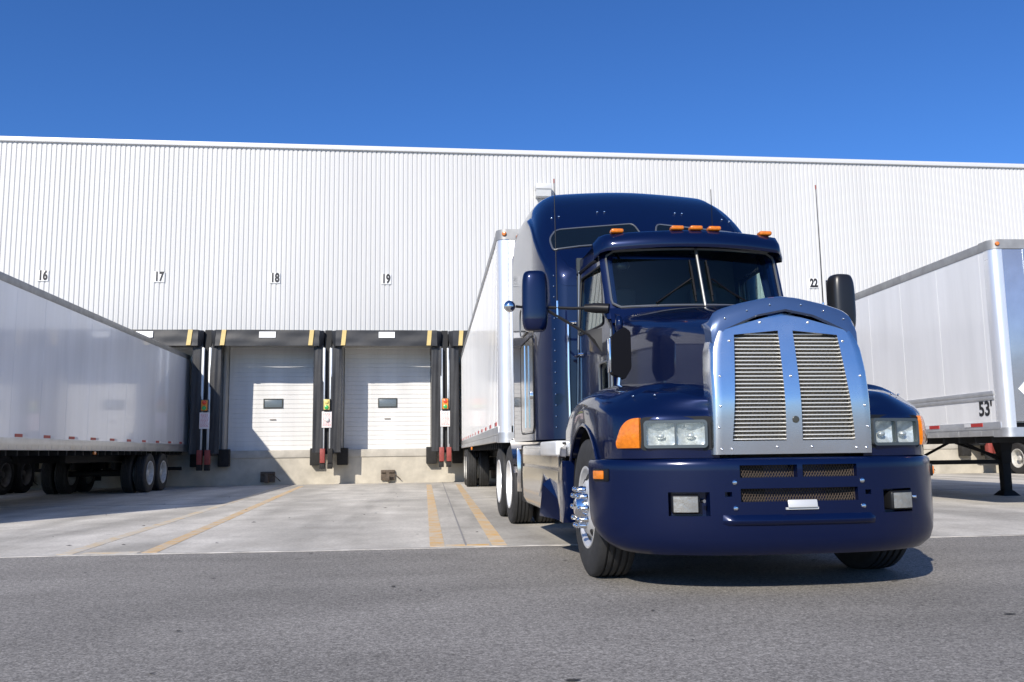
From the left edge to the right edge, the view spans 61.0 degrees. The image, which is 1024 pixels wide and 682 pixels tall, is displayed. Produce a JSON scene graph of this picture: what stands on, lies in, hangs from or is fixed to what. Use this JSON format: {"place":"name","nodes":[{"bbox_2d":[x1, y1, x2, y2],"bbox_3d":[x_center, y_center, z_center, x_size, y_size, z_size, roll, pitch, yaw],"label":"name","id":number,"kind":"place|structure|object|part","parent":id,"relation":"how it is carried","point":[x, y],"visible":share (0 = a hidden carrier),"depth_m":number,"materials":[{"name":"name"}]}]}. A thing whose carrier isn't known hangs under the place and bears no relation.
{"place":"outdoors","nodes":[
{"label":"outdoors","id":0,"kind":"place"},
{"bbox_2d":[0,535,1023,681],"bbox_3d":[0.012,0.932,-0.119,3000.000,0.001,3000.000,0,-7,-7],"label":"asphalt ground","id":1,"kind":"structure","parent":0,"point":[523,614],"depth_m":4.98,"materials":[{"name":"grey asphalt"}]},
{"bbox_2d":[0,136,1023,488],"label":"warehouse","id":2,"kind":"structure","parent":1,"relation":"on","point":[218,232],"depth_m":28.60,"materials":[{"name":"grey metal"}]},
{"bbox_2d":[37,270,48,280],"bbox_3d":[-14.812,-2.066,27.450,0.330,0.356,0.026,0,-7,-7],"label":"number plate","id":3,"kind":"object","parent":2,"relation":"attached to","point":[42,275],"visible":1,"depth_m":27.44,"materials":[{"name":"white plastic"}]},
{"bbox_2d":[154,272,164,281],"bbox_3d":[-11.305,-2.053,27.858,0.330,0.344,0.026,0,-7,-7],"label":"number plate","id":4,"kind":"object","parent":2,"relation":"attached to","point":[159,276],"visible":1,"depth_m":27.85,"materials":[{"name":"white plastic"}]},
{"bbox_2d":[131,329,204,453],"bbox_3d":[-11.252,1.622,26.827,3.440,3.850,1.197,0,-7,-7],"label":"dock shelter","id":5,"kind":"object","parent":2,"relation":"attached to","point":[195,339],"visible":0.48,"depth_m":26.60,"materials":[{"name":"black plastic"}]},
{"bbox_2d":[172,347,192,450],"bbox_3d":[-11.359,1.846,27.742,2.800,3.360,0.056,0,-7,-7],"label":"dock door","id":6,"kind":"structure","parent":2,"relation":"in","point":[187,350],"depth_m":27.95,"materials":[{"name":"metal"}]},
{"bbox_2d":[196,330,211,470],"bbox_3d":[-9.441,1.833,27.047,0.390,4.340,1.110,0,-7,-7],"label":"guide post","id":7,"kind":"object","parent":2,"relation":"attached to","point":[204,450],"visible":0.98,"depth_m":26.65,"materials":[{"name":"metal"}]},
{"bbox_2d":[199,412,209,428],"bbox_3d":[-9.373,2.428,26.497,0.300,0.500,0.030,0,-7,-7],"label":"warning notice","id":8,"kind":"object","parent":7,"relation":"attached to","point":[204,420],"visible":1,"depth_m":26.49,"materials":[{"name":"white"}]},
{"bbox_2d":[201,399,208,411],"bbox_3d":[-9.371,1.968,26.486,0.224,0.370,0.169,0,-7,-7],"label":"dock signal","id":9,"kind":"object","parent":7,"relation":"attached to","point":[204,405],"visible":1,"depth_m":26.45,"materials":[{"name":"orange"}]},
{"bbox_2d":[209,330,324,455],"bbox_3d":[-7.617,1.629,27.250,3.440,3.850,1.197,0,-7,-7],"label":"dock shelter","id":10,"kind":"object","parent":2,"relation":"attached to","point":[226,338],"visible":1,"depth_m":26.88,"materials":[{"name":"black plastic"}]},
{"bbox_2d":[260,472,279,482],"bbox_3d":[-7.606,4.287,27.344,0.631,0.340,0.338,0,-7,-7],"label":"vehicle restraint","id":11,"kind":"object","parent":2,"relation":"attached to","point":[266,477],"visible":1,"depth_m":27.39,"materials":[{"name":"metal"}]},
{"bbox_2d":[228,347,313,450],"bbox_3d":[-7.722,1.851,28.150,2.800,3.360,0.087,0,-7,-7],"label":"dock door","id":12,"kind":"structure","parent":2,"relation":"in","point":[271,389],"depth_m":28.12,"materials":[{"name":"metal"}]},
{"bbox_2d":[270,273,279,282],"bbox_3d":[-7.710,-2.049,28.277,0.330,0.348,0.026,0,-7,-7],"label":"number plate","id":13,"kind":"object","parent":2,"relation":"attached to","point":[274,277],"visible":1,"depth_m":28.27,"materials":[{"name":"white plastic"}]},
{"bbox_2d":[319,330,332,468],"bbox_3d":[-5.805,1.840,27.471,0.390,4.340,1.110,0,-7,-7],"label":"guide post","id":14,"kind":"object","parent":2,"relation":"attached to","point":[327,376],"visible":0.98,"depth_m":27.13,"materials":[{"name":"white metal"}]},
{"bbox_2d":[322,411,331,427],"bbox_3d":[-5.734,2.430,26.892,0.300,0.500,0.088,0,-7,-7],"label":"warning notice","id":15,"kind":"object","parent":14,"relation":"attached to","point":[326,419],"visible":1,"depth_m":26.91,"materials":[{"name":"white"}]},
{"bbox_2d":[323,399,330,410],"bbox_3d":[-5.735,1.974,26.910,0.224,0.370,0.169,0,-7,-7],"label":"dock signal","id":16,"kind":"object","parent":14,"relation":"attached to","point":[326,404],"visible":1,"depth_m":26.87,"materials":[{"name":"yellow plastic"}]},
{"bbox_2d":[330,330,441,453],"bbox_3d":[-3.981,1.635,27.674,3.440,3.850,1.197,0,-7,-7],"label":"dock shelter","id":17,"kind":"object","parent":2,"relation":"attached to","point":[342,338],"visible":1,"depth_m":27.31,"materials":[{"name":"black plastic"}]},
{"bbox_2d":[381,274,390,283],"bbox_3d":[-4.154,-2.043,28.691,0.330,0.348,0.026,0,-7,-7],"label":"number plate","id":18,"kind":"object","parent":2,"relation":"attached to","point":[385,278],"visible":1,"depth_m":28.68,"materials":[{"name":"white plastic"}]},
{"bbox_2d":[344,348,430,448],"bbox_3d":[-4.087,1.857,28.574,2.800,3.360,0.087,0,-7,-7],"label":"dock door","id":19,"kind":"structure","parent":2,"relation":"in","point":[387,390],"depth_m":28.55,"materials":[{"name":"metal"}]},
{"bbox_2d":[381,470,399,480],"bbox_3d":[-3.872,4.294,27.779,0.631,0.340,0.338,0,-7,-7],"label":"vehicle restraint","id":20,"kind":"object","parent":2,"relation":"attached to","point":[387,475],"visible":1,"depth_m":27.82,"materials":[{"name":"metal"}]},
{"bbox_2d":[439,331,451,466],"bbox_3d":[-2.170,1.846,27.894,0.390,4.340,1.110,0,-7,-7],"label":"guide post","id":21,"kind":"object","parent":2,"relation":"attached to","point":[445,447],"visible":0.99,"depth_m":27.49,"materials":[{"name":"white metal"}]},
{"bbox_2d":[440,411,449,426],"bbox_3d":[-2.102,2.441,27.344,0.300,0.500,0.030,0,-7,-7],"label":"warning notice","id":22,"kind":"object","parent":21,"relation":"attached to","point":[444,418],"visible":1,"depth_m":27.33,"materials":[{"name":"white"}]},
{"bbox_2d":[442,398,448,409],"bbox_3d":[-2.100,1.980,27.333,0.224,0.370,0.169,0,-7,-7],"label":"dock signal","id":23,"kind":"object","parent":21,"relation":"attached to","point":[445,403],"visible":1,"depth_m":27.29,"materials":[{"name":"orange"}]},
{"bbox_2d":[448,330,467,451],"bbox_3d":[-0.346,1.642,28.097,3.440,3.850,1.197,0,-7,-7],"label":"dock shelter","id":24,"kind":"object","parent":2,"relation":"attached to","point":[456,339],"visible":0.42,"depth_m":27.54,"materials":[{"name":"black plastic"}]},
{"bbox_2d":[458,348,462,445],"bbox_3d":[-0.453,1.866,29.012,2.800,3.360,0.056,0,-7,-7],"label":"dock door","id":25,"kind":"structure","parent":2,"relation":"in","point":[459,349],"depth_m":28.85,"materials":[{"name":"metal"}]},
{"bbox_2d":[491,470,495,477],"bbox_3d":[-0.351,4.300,28.189,0.631,0.340,0.338,0,-7,-7],"label":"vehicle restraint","id":26,"kind":"object","parent":2,"relation":"attached to","point":[493,473],"visible":0.15,"depth_m":28.23,"materials":[{"name":"metal"}]},
{"bbox_2d":[535,183,551,197],"bbox_3d":[1.062,-5.108,29.510,0.540,0.420,0.380,0,-7,-7],"label":"wall lamp","id":27,"kind":"object","parent":2,"relation":"attached to","point":[542,190],"visible":0.98,"depth_m":29.37,"materials":[{"name":"grey metal"}]},
{"bbox_2d":[809,278,818,287],"bbox_3d":[10.557,-2.016,30.404,0.330,0.348,0.026,0,-7,-7],"label":"number plate","id":28,"kind":"object","parent":2,"relation":"attached to","point":[813,283],"visible":1,"depth_m":30.39,"materials":[{"name":"white plastic"}]},
{"bbox_2d":[971,443,985,445],"bbox_3d":[14.305,1.668,29.804,3.440,3.850,1.197,0,-7,-7],"label":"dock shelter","id":29,"kind":"object","parent":2,"relation":"attached to","point":[979,444],"visible":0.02,"depth_m":29.63,"materials":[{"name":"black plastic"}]},
{"bbox_2d":[985,443,995,458],"bbox_3d":[16.116,1.879,30.024,0.390,4.340,1.110,0,-7,-7],"label":"guide post","id":30,"kind":"object","parent":2,"relation":"attached to","point":[989,447],"visible":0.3,"depth_m":29.26,"materials":[{"name":"red metal"}]},
{"bbox_2d":[0,472,1023,555],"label":"concrete apron","id":31,"kind":"object","parent":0,"point":[31,524],"visible":0.57,"depth_m":12.84,"materials":[{"name":"grey concrete"}]},
{"bbox_2d":[0,456,40,494],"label":"semi trailer","id":32,"kind":"object","parent":31,"relation":"on","point":[16,478],"visible":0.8,"depth_m":23.45,"materials":[{"name":"black rubber"}]},
{"bbox_2d":[0,271,190,493],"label":"semi trailer","id":33,"kind":"object","parent":31,"relation":"on","point":[85,395],"visible":1,"depth_m":19.11,"materials":[{"name":"metal"}]},
{"bbox_2d":[82,551,141,553],"bbox_3d":[-3.952,2.089,8.569,0.540,0.005,0.150,0,-7,-5],"label":"lane marking","id":34,"kind":"object","parent":31,"relation":"on","point":[111,552],"visible":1,"depth_m":8.57,"materials":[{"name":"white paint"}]},
{"bbox_2d":[57,486,283,554],"bbox_3d":[-5.640,3.221,17.255,0.150,0.005,17.892,0,-7,-8],"label":"lane marking","id":35,"kind":"object","parent":31,"relation":"on","point":[90,546],"visible":1,"depth_m":11.39,"materials":[{"name":"yellow paint"}]},
{"bbox_2d":[142,486,302,552],"bbox_3d":[-4.943,3.220,17.321,0.150,0.005,17.929,0,-7,-9],"label":"lane marking","id":36,"kind":"object","parent":31,"relation":"on","point":[163,546],"visible":0.86,"depth_m":11.43,"materials":[{"name":"yellow paint"}]},
{"bbox_2d":[427,484,444,546],"bbox_3d":[-1.621,3.188,17.408,0.150,0.005,17.517,0,-7,-6],"label":"lane marking","id":37,"kind":"object","parent":31,"relation":"on","point":[435,536],"visible":1,"depth_m":11.76,"materials":[{"name":"yellow paint"}]},
{"bbox_2d":[442,482,466,545],"bbox_3d":[-1.354,3.310,18.406,0.018,0.008,19.445,0,-7,-5],"label":"paving joint","id":38,"kind":"object","parent":31,"relation":"on","point":[456,519],"visible":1,"depth_m":11.86,"materials":[{"name":"grey concrete"}]},
{"bbox_2d":[446,544,488,545],"bbox_3d":[-0.452,2.080,8.860,0.441,0.005,0.150,0,-7,-3],"label":"lane marking","id":39,"kind":"object","parent":31,"relation":"on","point":[467,545],"visible":1,"depth_m":8.83,"materials":[{"name":"yellow paint"}]},
{"bbox_2d":[456,484,506,544],"bbox_3d":[-0.874,3.188,17.485,0.150,0.005,17.543,0,-7,-5],"label":"lane marking","id":40,"kind":"object","parent":31,"relation":"on","point":[492,534],"visible":0.86,"depth_m":11.82,"materials":[{"name":"yellow paint"}]},
{"bbox_2d":[461,229,518,486],"bbox_3d":[0.379,1.460,20.157,2.680,4.080,16.195,0,-7,-5],"label":"semi trailer","id":41,"kind":"object","parent":31,"relation":"on","point":[486,398],"visible":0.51,"depth_m":14.33,"materials":[{"name":"metal"}]},
{"bbox_2d":[0,488,999,507],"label":"paving joint","id":42,"kind":"object","parent":31,"relation":"on","point":[319,501],"depth_m":17.29,"materials":[{"name":"grey concrete"}]},
{"bbox_2d":[0,534,1023,557],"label":"pavement edge","id":43,"kind":"object","parent":31,"relation":"on","point":[379,548],"visible":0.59,"depth_m":8.55,"materials":[{"name":"concrete"}]},
{"bbox_2d":[53,493,1015,680],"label":"grit","id":44,"kind":"object","parent":31,"relation":"on","point":[477,531],"visible":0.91,"depth_m":5.35,"materials":[{"name":"grey gravel"}]},
{"bbox_2d":[496,179,933,576],"bbox_3d":[1.293,0.156,9.996,3.257,4.075,8.561,0,-7,-7],"label":"semi truck","id":45,"kind":"object","parent":31,"relation":"on","point":[680,387],"visible":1,"depth_m":6.04,"materials":[{"name":"blue paint"}]},
{"bbox_3d":[0.758,0.028,8.032,0.131,1.680,1.146,1,-7,-11],"label":"door","id":46,"kind":"part","parent":45,"relation":"part of","materials":[{"name":"blue paint"}]},
{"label":"door","id":47,"kind":"part","parent":45,"relation":"part of","materials":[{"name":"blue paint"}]},
{"bbox_2d":[855,239,1023,495],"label":"semi trailer","id":48,"kind":"object","parent":31,"relation":"on","point":[940,343],"visible":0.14,"depth_m":14.33,"materials":[{"name":"metal"}]},
{"bbox_2d":[1010,443,1023,473],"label":"semi trailer","id":49,"kind":"object","parent":31,"relation":"on","point":[1017,455],"visible":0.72,"depth_m":28.96,"materials":[{"name":"rubber"}]},
{"bbox_2d":[0,0,1023,163],"label":"sky","id":50,"kind":"structure","parent":0,"point":[901,80],"materials":[{"name":"blue"}]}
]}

